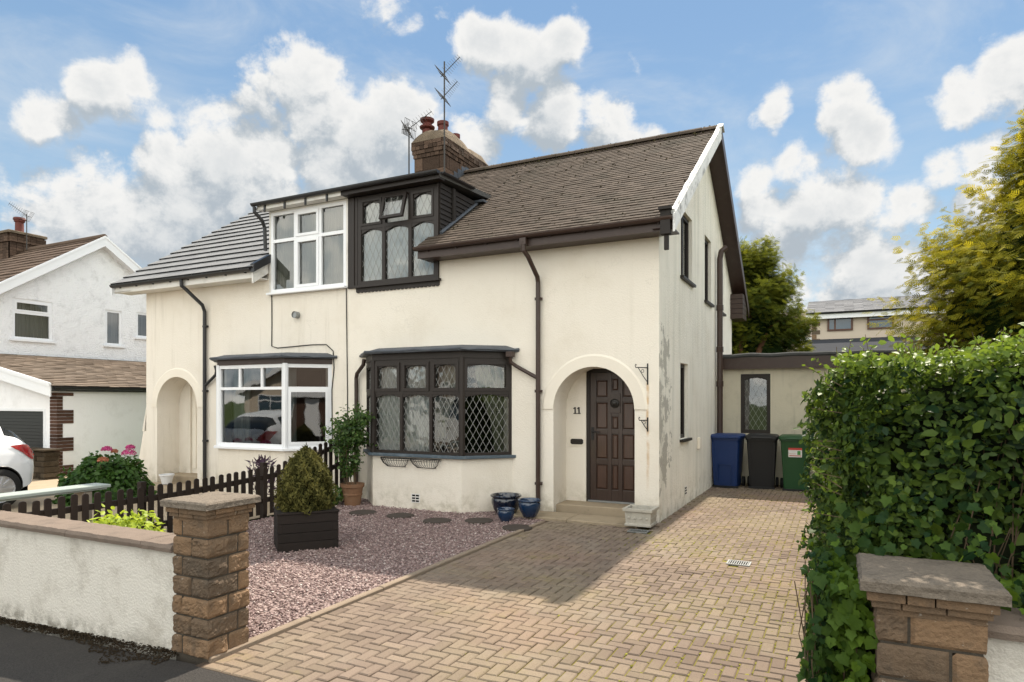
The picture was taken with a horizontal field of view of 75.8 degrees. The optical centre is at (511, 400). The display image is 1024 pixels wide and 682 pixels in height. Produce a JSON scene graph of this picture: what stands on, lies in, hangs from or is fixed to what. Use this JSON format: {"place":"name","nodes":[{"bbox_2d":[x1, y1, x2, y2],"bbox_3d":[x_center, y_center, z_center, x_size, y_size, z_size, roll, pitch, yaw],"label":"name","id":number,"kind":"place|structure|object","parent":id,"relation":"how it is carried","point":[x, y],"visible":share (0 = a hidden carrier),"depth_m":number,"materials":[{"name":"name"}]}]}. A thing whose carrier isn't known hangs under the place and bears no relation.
{"place":"outdoors","nodes":[
{"label":"outdoors","id":0,"kind":"place"},
{"bbox_2d":[0,626,254,681],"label":"pavement","id":1,"kind":"structure","parent":0,"point":[26,656],"depth_m":4.31,"materials":[{"name":"grey asphalt"}]},
{"bbox_2d":[0,616,178,664],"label":"moss","id":2,"kind":"object","parent":1,"relation":"on","point":[41,628],"visible":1,"depth_m":4.73,"materials":[{"name":"green plant"}]},
{"bbox_2d":[0,475,342,532],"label":"front yard","id":3,"kind":"structure","parent":0,"point":[34,484],"depth_m":11.04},
{"bbox_2d":[0,427,33,508],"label":"hatchback car","id":4,"kind":"object","parent":3,"relation":"on","point":[16,463],"visible":0.94,"depth_m":10.52,"materials":[{"name":"paint"}]},
{"bbox_2d":[30,447,61,479],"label":"stub wall","id":5,"kind":"structure","parent":3,"relation":"on","point":[46,464],"depth_m":14.41,"materials":[{"name":"stone"}]},
{"bbox_2d":[0,483,110,521],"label":"garden bench","id":6,"kind":"object","parent":3,"relation":"on","point":[80,490],"visible":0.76,"depth_m":7.71,"materials":[{"name":"concrete"}]},
{"bbox_2d":[52,444,156,506],"bbox_3d":[-7.077,1.286,11.484,1.647,1.071,1.671,0,0,26],"label":"hydrangea","id":7,"kind":"object","parent":3,"relation":"on","point":[117,473],"visible":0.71,"depth_m":11.15,"materials":[{"name":"green plant"}]},
{"bbox_2d":[87,503,167,532],"bbox_3d":[-3.431,1.173,5.732,0.977,0.542,0.971,0,0,26],"label":"lime shrub","id":8,"kind":"object","parent":3,"relation":"on","point":[134,522],"visible":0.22,"depth_m":5.75,"materials":[{"name":"green plant"}]},
{"bbox_2d":[159,473,174,483],"bbox_3d":[-7.138,1.610,13.589,0.290,0.200,0.290,0,0,26],"label":"plant pot","id":9,"kind":"object","parent":3,"relation":"on","point":[166,478],"visible":0.94,"depth_m":13.51,"materials":[{"name":"white plastic"}]},
{"bbox_2d":[2,439,348,532],"bbox_3d":[-4.098,1.176,8.835,0.134,1.448,5.724,0,0,26],"label":"picket fence","id":10,"kind":"object","parent":3,"relation":"on","point":[259,479],"visible":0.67,"depth_m":8.24,"materials":[{"name":"brown wood"}]},
{"bbox_2d":[245,455,277,494],"bbox_3d":[-4.030,1.278,10.673,0.546,0.847,0.536,0,0,-10],"label":"purple plant","id":11,"kind":"object","parent":3,"relation":"on","point":[260,459],"visible":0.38,"depth_m":10.62,"materials":[{"name":"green plant"}]},
{"bbox_2d":[337,116,748,522],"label":"semi detached house","id":12,"kind":"structure","parent":3,"relation":"on","point":[512,324],"depth_m":10.35,"materials":[{"name":"cream render"},{"name":"brown tile"},{"name":"dark timber"}]},
{"bbox_2d":[366,362,377,450],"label":"bay window","id":13,"kind":"structure","parent":12,"relation":"in","point":[368,365],"depth_m":11.39,"materials":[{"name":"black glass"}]},
{"bbox_2d":[380,457,409,466],"bbox_3d":[-1.880,0.972,10.427,0.562,0.146,0.171,0,0,26],"label":"hay basket","id":14,"kind":"object","parent":12,"relation":"attached to","point":[393,458],"visible":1,"depth_m":10.39,"materials":[{"name":"metal"}]},
{"bbox_2d":[358,184,436,284],"bbox_3d":[-1.983,-2.797,11.127,1.645,1.555,0.267,0,0,26],"label":"dormer window","id":15,"kind":"structure","parent":12,"relation":"in","point":[390,224],"depth_m":11.23,"materials":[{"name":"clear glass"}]},
{"bbox_2d":[401,109,432,173],"bbox_3d":[-2.049,-5.457,14.190,0.718,1.715,0.387,0,0,1],"label":"tv aerial","id":16,"kind":"object","parent":12,"relation":"attached to","point":[407,129],"visible":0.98,"depth_m":14.20,"materials":[{"name":"metal"}]},
{"bbox_2d":[375,358,458,455],"bbox_3d":[-1.467,0.088,10.450,1.670,1.495,0.257,0,0,26],"label":"bay window","id":17,"kind":"structure","parent":12,"relation":"in","point":[406,390],"depth_m":10.45,"materials":[{"name":"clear glass"}]},
{"bbox_2d":[410,458,441,468],"bbox_3d":[-1.369,0.972,10.174,0.562,0.146,0.171,0,0,26],"label":"hay basket","id":18,"kind":"object","parent":12,"relation":"attached to","point":[429,460],"visible":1,"depth_m":10.15,"materials":[{"name":"metal"}]},
{"bbox_2d":[435,56,459,171],"bbox_3d":[-1.299,-5.984,13.718,0.544,2.469,0.380,0,0,11],"label":"tv aerial","id":19,"kind":"object","parent":12,"relation":"attached to","point":[441,95],"visible":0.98,"depth_m":13.73,"materials":[{"name":"metal"}]},
{"bbox_2d":[465,358,511,455],"bbox_3d":[-0.414,0.087,10.181,0.806,1.495,0.198,0,0,-18],"label":"bay window","id":20,"kind":"structure","parent":12,"relation":"in","point":[489,372],"depth_m":10.21,"materials":[{"name":"clear glass"}]},
{"bbox_2d":[590,372,634,502],"bbox_3d":[1.576,0.549,10.055,0.801,1.973,0.114,0,0,26],"label":"door","id":21,"kind":"structure","parent":12,"relation":"in","point":[612,411],"depth_m":10.08,"materials":[{"name":"brown wood"}]},
{"bbox_2d":[635,363,647,384],"bbox_3d":[1.817,-0.380,9.217,0.232,0.300,0.020,0,0,-27],"label":"wall bracket","id":22,"kind":"object","parent":12,"relation":"attached to","point":[642,372],"depth_m":9.23,"materials":[{"name":"metal"}]},
{"bbox_2d":[638,417,647,431],"bbox_3d":[1.844,0.325,9.230,0.172,0.210,0.020,0,0,-28],"label":"wall bracket","id":23,"kind":"object","parent":12,"relation":"attached to","point":[645,422],"depth_m":9.24,"materials":[{"name":"metal"}]},
{"bbox_2d":[680,364,683,437],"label":"gable window","id":24,"kind":"structure","parent":12,"relation":"in","point":[681,365],"depth_m":10.97,"materials":[{"name":"black glass"}]},
{"bbox_2d":[681,215,688,278],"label":"gable window","id":25,"kind":"structure","parent":12,"relation":"in","point":[683,219],"depth_m":11.27,"materials":[{"name":"black glass"}]},
{"bbox_2d":[705,240,707,299],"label":"gable window","id":26,"kind":"structure","parent":12,"relation":"in","point":[706,243],"depth_m":12.98,"materials":[{"name":"black glass"}]},
{"bbox_2d":[246,499,545,633],"bbox_3d":[-2.271,1.708,8.038,3.725,0.001,6.000,0,0,26],"label":"gravel bed","id":27,"kind":"object","parent":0,"point":[317,575],"depth_m":7.00,"materials":[{"name":"pink gravel"}]},
{"bbox_2d":[160,491,260,664],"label":"gate pier","id":28,"kind":"structure","parent":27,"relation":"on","point":[211,599],"depth_m":4.39,"materials":[{"name":"stone"}]},
{"bbox_2d":[273,506,339,552],"bbox_3d":[-2.433,1.484,7.755,0.690,0.442,0.575,0,0,-24],"label":"planter box","id":29,"kind":"object","parent":27,"relation":"on","point":[299,531],"visible":0.91,"depth_m":7.50,"materials":[{"name":"brown wood"}]},
{"bbox_2d":[273,443,338,516],"bbox_3d":[-2.441,0.938,7.758,0.767,0.924,0.761,0,0,26],"label":"dwarf conifer","id":30,"kind":"object","parent":29,"relation":"on","point":[306,483],"visible":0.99,"depth_m":7.57,"materials":[{"name":"green plant"}]},
{"bbox_2d":[340,482,364,505],"bbox_3d":[-2.608,1.524,10.748,0.390,0.362,0.390,0,0,26],"label":"terracotta pot","id":31,"kind":"object","parent":27,"relation":"on","point":[352,494],"visible":0.95,"depth_m":10.62,"materials":[{"name":"ceramic"}]},
{"bbox_2d":[321,401,377,484],"bbox_3d":[-2.665,0.703,10.714,0.911,1.401,0.786,0,0,26],"label":"climbing shrub","id":32,"kind":"object","parent":31,"relation":"in","point":[349,433],"visible":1,"depth_m":10.61,"materials":[{"name":"green plant"}]},
{"bbox_2d":[349,510,376,515],"bbox_3d":[-2.264,1.699,9.975,0.410,0.042,0.410,0,0,26],"label":"stepping stone","id":33,"kind":"object","parent":27,"relation":"on","point":[361,512],"visible":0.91,"depth_m":9.90,"materials":[{"name":"grey stone"}]},
{"bbox_2d":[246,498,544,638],"bbox_3d":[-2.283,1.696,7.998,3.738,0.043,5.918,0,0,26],"label":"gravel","id":34,"kind":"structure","parent":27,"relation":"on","point":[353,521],"depth_m":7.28,"materials":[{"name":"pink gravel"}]},
{"bbox_2d":[329,485,343,504],"bbox_3d":[-2.896,1.533,10.705,0.394,0.310,0.447,0,0,26],"label":"fern","id":35,"kind":"object","parent":34,"relation":"on","point":[340,492],"visible":0.33,"depth_m":10.67,"materials":[{"name":"green plant"}]},
{"bbox_2d":[386,513,413,518],"bbox_3d":[-1.651,1.699,9.699,0.410,0.042,0.410,0,0,26],"label":"stepping stone","id":36,"kind":"object","parent":27,"relation":"on","point":[399,515],"visible":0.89,"depth_m":9.64,"materials":[{"name":"grey stone"}]},
{"bbox_2d":[423,518,451,524],"bbox_3d":[-1.054,1.699,9.288,0.410,0.042,0.410,0,0,26],"label":"stepping stone","id":37,"kind":"object","parent":27,"relation":"on","point":[431,521],"visible":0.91,"depth_m":9.24,"materials":[{"name":"grey stone"}]},
{"bbox_2d":[465,518,493,524],"bbox_3d":[-0.464,1.699,9.289,0.410,0.042,0.410,0,0,26],"label":"stepping stone","id":38,"kind":"object","parent":27,"relation":"on","point":[480,521],"visible":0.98,"depth_m":9.24,"materials":[{"name":"grey stone"}]},
{"bbox_2d":[490,492,521,514],"bbox_3d":[-0.090,1.550,9.838,0.472,0.310,0.472,0,0,26],"label":"plant pot","id":39,"kind":"object","parent":27,"relation":"on","point":[504,499],"visible":0.87,"depth_m":9.68,"materials":[{"name":"blue ceramic"}]},
{"bbox_2d":[497,507,514,521],"bbox_3d":[-0.088,1.610,9.302,0.256,0.190,0.256,0,0,26],"label":"plant pot","id":40,"kind":"object","parent":27,"relation":"on","point":[505,514],"visible":0.99,"depth_m":9.22,"materials":[{"name":"blue ceramic"}]},
{"bbox_2d":[502,524,531,531],"bbox_3d":[0.068,1.699,8.778,0.410,0.042,0.410,0,0,26],"label":"stepping stone","id":41,"kind":"object","parent":27,"relation":"on","point":[512,527],"visible":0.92,"depth_m":8.73,"materials":[{"name":"grey stone"}]},
{"bbox_2d":[196,483,818,681],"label":"driveway","id":42,"kind":"structure","parent":0,"point":[500,581],"depth_m":5.26,"materials":[{"name":"beige brick"}]},
{"bbox_2d":[208,521,544,662],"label":"edging kerb","id":43,"kind":"structure","parent":42,"relation":"on","point":[259,638],"depth_m":5.62,"materials":[{"name":"beige concrete"}]},
{"bbox_2d":[513,509,638,528],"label":"doorstep flags","id":44,"kind":"object","parent":42,"relation":"on","point":[583,518],"visible":0.52,"depth_m":9.36,"materials":[{"name":"stone"}]},
{"bbox_2d":[518,497,540,517],"bbox_3d":[0.256,1.542,9.500,0.346,0.250,0.347,0,0,26],"label":"plant pot","id":45,"kind":"object","parent":44,"relation":"on","point":[529,507],"visible":1,"depth_m":9.39,"materials":[{"name":"blue ceramic"}]},
{"bbox_2d":[622,504,658,527],"bbox_3d":[1.739,1.550,8.867,0.404,0.235,0.374,0,0,26],"label":"stone trough","id":46,"kind":"object","parent":44,"relation":"on","point":[641,515],"visible":1,"depth_m":8.74,"materials":[{"name":"stone"}]},
{"bbox_2d":[465,525,808,681],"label":"moss","id":47,"kind":"object","parent":42,"relation":"on","point":[718,598],"visible":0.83,"depth_m":5.88,"materials":[{"name":"green plant"}]},
{"bbox_2d":[627,529,649,533],"bbox_3d":[1.651,1.699,8.576,0.260,0.018,0.170,0,0,26],"label":"drain grate","id":48,"kind":"object","parent":42,"relation":"on","point":[638,531],"visible":1,"depth_m":8.54,"materials":[{"name":"grey metal"}]},
{"bbox_2d":[711,433,745,488],"bbox_3d":[4.327,1.179,13.178,0.610,1.066,0.809,0,0,29],"label":"wheelie bin","id":49,"kind":"object","parent":42,"relation":"on","point":[727,454],"visible":0.96,"depth_m":12.91,"materials":[{"name":"blue plastic"}]},
{"bbox_2d":[726,559,751,566],"bbox_3d":[2.374,1.699,6.880,0.235,0.018,0.190,0,0,26],"label":"drain grate","id":50,"kind":"object","parent":42,"relation":"on","point":[737,562],"visible":1,"depth_m":6.88,"materials":[{"name":"white plastic"}]},
{"bbox_2d":[745,433,778,489],"bbox_3d":[4.943,1.179,12.982,0.610,1.066,0.816,0,0,24],"label":"wheelie bin","id":51,"kind":"object","parent":42,"relation":"on","point":[762,451],"visible":1,"depth_m":12.70,"materials":[{"name":"black plastic"}]},
{"bbox_2d":[779,434,813,491],"bbox_3d":[5.472,1.179,12.653,0.610,1.066,0.816,0,0,24],"label":"wheelie bin","id":52,"kind":"object","parent":42,"relation":"on","point":[793,452],"visible":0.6,"depth_m":12.39,"materials":[{"name":"green plastic"}]},
{"bbox_2d":[0,0,1023,310],"label":"sky","id":53,"kind":"structure","parent":0,"point":[153,127],"materials":[{"name":"blue"}]},
{"label":"back garden","id":54,"kind":"structure","parent":0,"visible":0},
{"bbox_2d":[732,235,820,353],"bbox_3d":[6.657,-1.389,18.575,3.959,6.582,3.967,0,0,26],"label":"tree","id":55,"kind":"object","parent":54,"relation":"on","point":[766,326],"visible":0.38,"depth_m":17.62,"materials":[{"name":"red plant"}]},
{"bbox_2d":[723,348,939,484],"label":"flat roofed annexe","id":56,"kind":"structure","parent":54,"relation":"on","point":[762,392],"depth_m":13.42,"materials":[{"name":"beige paint"}]},
{"bbox_2d":[741,374,769,432],"bbox_3d":[5.053,0.055,13.632,0.580,1.230,0.060,0,0,26],"label":"window","id":57,"kind":"structure","parent":56,"relation":"in","point":[744,377],"depth_m":13.64,"materials":[{"name":"grey glass"}]},
{"label":"ground","id":58,"kind":"structure","parent":0,"visible":0},
{"bbox_2d":[0,510,175,659],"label":"garden wall","id":59,"kind":"structure","parent":58,"relation":"on","point":[110,581],"depth_m":4.92,"materials":[{"name":"white paint"}]},
{"bbox_2d":[109,187,351,502],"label":"semi detached house","id":60,"kind":"structure","parent":58,"relation":"on","point":[247,337],"depth_m":12.84,"materials":[{"name":"beige paint"}]},
{"bbox_2d":[224,369,224,441],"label":"bay window","id":61,"kind":"structure","parent":60,"relation":"in","point":[224,369],"depth_m":13.03,"materials":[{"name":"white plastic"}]},
{"bbox_2d":[220,364,296,447],"bbox_3d":[-4.681,0.088,12.093,1.670,1.495,0.335,0,0,26],"label":"bay window","id":62,"kind":"structure","parent":60,"relation":"in","point":[242,388],"depth_m":12.29,"materials":[{"name":"white plastic"}]},
{"bbox_2d":[271,201,345,292],"bbox_3d":[-3.718,-2.795,12.101,1.810,1.510,0.162,0,0,26],"label":"dormer window","id":63,"kind":"structure","parent":60,"relation":"in","point":[311,241],"depth_m":12.13,"materials":[{"name":"white plastic"}]},
{"bbox_2d":[288,364,331,447],"bbox_3d":[-3.632,0.087,11.725,0.806,1.495,0.080,0,0,-18],"label":"bay window","id":64,"kind":"structure","parent":60,"relation":"in","point":[328,412],"depth_m":11.73,"materials":[{"name":"white plastic"}]},
{"bbox_2d":[780,313,811,351],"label":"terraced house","id":65,"kind":"structure","parent":58,"relation":"on","point":[807,336],"depth_m":36.64,"materials":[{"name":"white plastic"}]},
{"bbox_2d":[803,336,925,351],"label":"roof","id":66,"kind":"structure","parent":58,"relation":"on","point":[829,344],"depth_m":27.89,"materials":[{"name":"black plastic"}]},
{"bbox_2d":[806,293,950,348],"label":"detached house","id":67,"kind":"structure","parent":58,"relation":"on","point":[842,319],"depth_m":30.06,"materials":[{"name":"stone"}]},
{"bbox_2d":[827,317,852,330],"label":"window","id":68,"kind":"structure","parent":67,"relation":"in","point":[833,324],"depth_m":30.21,"materials":[{"name":"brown wood"}]},
{"bbox_2d":[867,315,893,329],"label":"window","id":69,"kind":"structure","parent":67,"relation":"in","point":[872,319],"depth_m":29.51,"materials":[{"name":"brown wood"}]},
{"bbox_2d":[984,608,1023,681],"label":"garden wall","id":70,"kind":"structure","parent":58,"relation":"on","point":[1004,656],"depth_m":2.38,"materials":[{"name":"white paint"}]},
{"label":"side garden","id":71,"kind":"structure","parent":0,"visible":0},
{"bbox_2d":[793,322,1023,672],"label":"hedge","id":72,"kind":"object","parent":71,"relation":"on","point":[950,427],"visible":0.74,"depth_m":2.94,"materials":[{"name":"green plant"}]},
{"bbox_2d":[794,485,1023,681],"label":"ivy","id":73,"kind":"object","parent":71,"relation":"on","point":[840,633],"visible":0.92,"depth_m":2.69,"materials":[{"name":"green plant"}]},
{"bbox_2d":[856,553,1011,681],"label":"gate pier","id":74,"kind":"structure","parent":71,"relation":"on","point":[932,618],"depth_m":2.41,"materials":[{"name":"stone"}]},
{"bbox_2d":[862,109,1023,360],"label":"golden conifer","id":75,"kind":"object","parent":71,"relation":"on","point":[985,298],"visible":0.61,"depth_m":9.00,"materials":[{"name":"leaf"},{"name":"bark"}]},
{"label":"neighbour drive","id":76,"kind":"structure","parent":0,"visible":0},
{"bbox_2d":[0,217,145,474],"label":"rendered house","id":77,"kind":"structure","parent":76,"relation":"on","point":[72,358],"depth_m":18.75,"materials":[{"name":"white render"},{"name":"roof tile"},{"name":"white plastic"}]},
{"bbox_2d":[9,203,33,249],"bbox_3d":[-16.603,-5.918,22.140,0.791,1.636,0.380,0,0,4],"label":"tv aerial","id":78,"kind":"object","parent":77,"relation":"attached to","point":[25,220],"visible":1,"depth_m":22.11,"materials":[{"name":"metal"}]},
{"bbox_2d":[0,411,42,447],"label":"garage door","id":79,"kind":"structure","parent":77,"relation":"in","point":[27,425],"depth_m":15.74,"materials":[{"name":"grey metal"}]},
{"bbox_2d":[9,298,56,343],"bbox_3d":[-13.787,-2.293,18.868,0.280,1.208,1.200,0,0,26],"label":"window","id":80,"kind":"structure","parent":77,"relation":"in","point":[32,319],"depth_m":18.91,"materials":[{"name":"white plastic"}]},
{"bbox_2d":[103,310,125,347],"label":"window","id":81,"kind":"structure","parent":77,"relation":"in","point":[113,318],"depth_m":21.08,"materials":[{"name":"white plastic"}]},
{"bbox_2d":[134,312,145,339],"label":"window","id":82,"kind":"structure","parent":77,"relation":"in","point":[141,317],"depth_m":21.93,"materials":[{"name":"white plastic"}]}
]}

